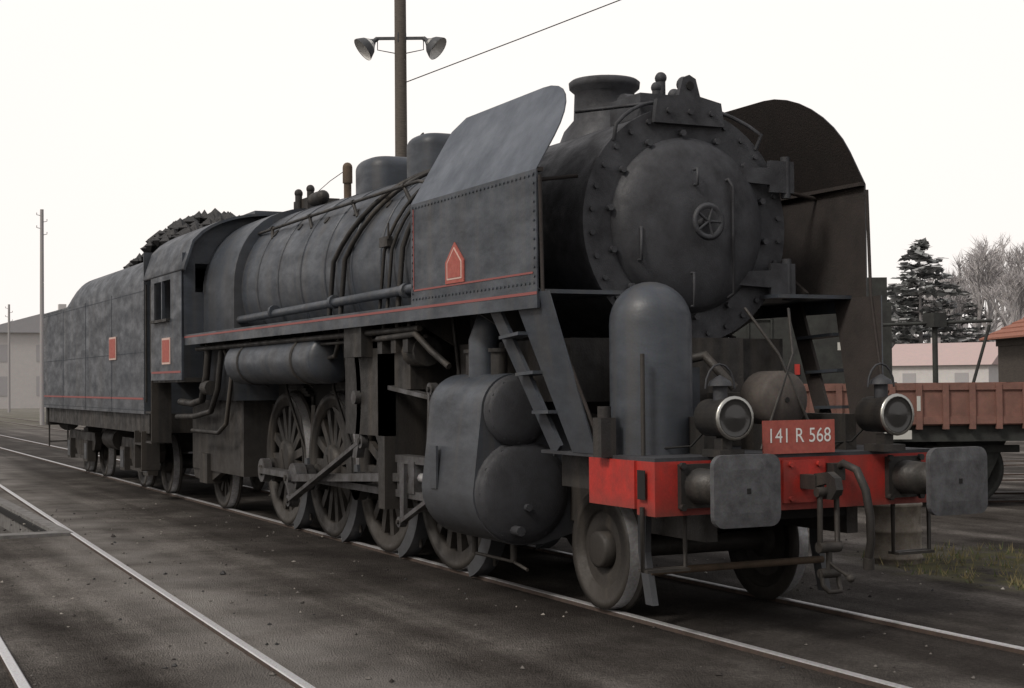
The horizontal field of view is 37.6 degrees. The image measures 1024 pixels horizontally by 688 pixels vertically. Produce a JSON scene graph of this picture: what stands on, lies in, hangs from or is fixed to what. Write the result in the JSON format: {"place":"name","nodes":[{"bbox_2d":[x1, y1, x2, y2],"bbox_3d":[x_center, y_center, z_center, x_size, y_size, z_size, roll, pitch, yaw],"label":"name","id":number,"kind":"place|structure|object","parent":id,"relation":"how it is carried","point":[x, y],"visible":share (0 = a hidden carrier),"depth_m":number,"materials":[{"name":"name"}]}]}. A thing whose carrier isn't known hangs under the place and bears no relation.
{"place":"outdoors","nodes":[
{"label":"outdoors","id":0,"kind":"place"},
{"bbox_2d":[0,408,1023,687],"bbox_3d":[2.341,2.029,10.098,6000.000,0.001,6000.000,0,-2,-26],"label":"ground","id":1,"kind":"structure","parent":0,"point":[426,632],"depth_m":11.84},
{"bbox_2d":[5,209,46,424],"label":"utility poles","id":2,"kind":"object","parent":1,"relation":"on","point":[42,417],"visible":0.88,"depth_m":70.00,"materials":[{"name":"wood"}]},
{"bbox_2d":[0,304,65,408],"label":"yard building","id":3,"kind":"structure","parent":1,"relation":"on","point":[24,362],"depth_m":123.59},
{"bbox_2d":[0,497,72,538],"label":"inspection pit","id":4,"kind":"object","parent":1,"relation":"on","point":[33,522],"visible":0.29,"depth_m":20.23,"materials":[{"name":"concrete"}]},
{"bbox_2d":[44,208,268,493],"bbox_3d":[-6.369,0.183,27.998,3.044,4.745,11.100,0,-2,-26],"label":"tender","id":5,"kind":"object","parent":1,"relation":"on","point":[97,378],"visible":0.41,"depth_m":25.44,"materials":[{"name":"grey paint"}]},
{"bbox_2d":[354,0,619,156],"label":"floodlight pole","id":6,"kind":"object","parent":1,"relation":"on","point":[435,47],"visible":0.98,"depth_m":32.61,"materials":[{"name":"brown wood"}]},
{"bbox_2d":[0,416,1023,687],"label":"tracks","id":7,"kind":"object","parent":1,"relation":"on","point":[20,680],"depth_m":11.51},
{"bbox_2d":[804,382,1023,498],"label":"freight wagon","id":8,"kind":"object","parent":7,"relation":"on","point":[988,417],"visible":0.36,"depth_m":20.36,"materials":[{"name":"brown"}]},
{"bbox_2d":[1,495,1023,687],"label":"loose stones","id":9,"kind":"object","parent":1,"relation":"on","point":[1017,581],"visible":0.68,"depth_m":14.21,"materials":[{"name":"grey"}]},
{"bbox_2d":[143,72,987,611],"bbox_3d":[-0.962,-0.072,16.894,3.160,4.594,15.005,0,-2,-26],"label":"locomotive","id":10,"kind":"object","parent":1,"relation":"on","point":[489,334],"visible":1,"depth_m":12.23,"materials":[{"name":"paint"}]},
{"bbox_2d":[732,277,896,383],"bbox_3d":[2.795,0.657,29.983,10.120,3.730,3.070,-1,-1,0],"label":"black tender","id":11,"kind":"object","parent":1,"relation":"on","point":[828,353],"visible":0.02,"depth_m":28.50,"materials":[{"name":"grey metal"}]},
{"bbox_2d":[873,503,922,564],"bbox_3d":[3.752,1.851,14.740,0.524,0.605,0.524,0,-2,-26],"label":"oil drum","id":12,"kind":"object","parent":1,"relation":"on","point":[908,528],"visible":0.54,"depth_m":14.52,"materials":[{"name":"grey metal"}]},
{"bbox_2d":[883,313,992,382],"bbox_3d":[7.783,1.059,27.480,1.989,3.250,0.376,0,-1,-8],"label":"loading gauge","id":13,"kind":"object","parent":1,"relation":"on","point":[934,321],"visible":0.59,"depth_m":27.47,"materials":[{"name":"metal"}]},
{"bbox_2d":[892,338,998,382],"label":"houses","id":14,"kind":"structure","parent":1,"relation":"on","point":[912,363],"depth_m":98.11,"materials":[{"name":"paint"}]},
{"bbox_2d":[887,232,1023,347],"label":"trees","id":15,"kind":"object","parent":1,"relation":"on","point":[952,296],"visible":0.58,"depth_m":129.09,"materials":[{"name":"green plant"}]},
{"bbox_2d":[979,317,1023,381],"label":"tiled hut","id":16,"kind":"object","parent":1,"relation":"on","point":[1009,339],"visible":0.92,"depth_m":45.63,"materials":[{"name":"tile"}]},
{"bbox_2d":[0,0,1023,342],"label":"sky","id":17,"kind":"structure","parent":0,"point":[121,121],"materials":[{"name":"white"}]}
]}

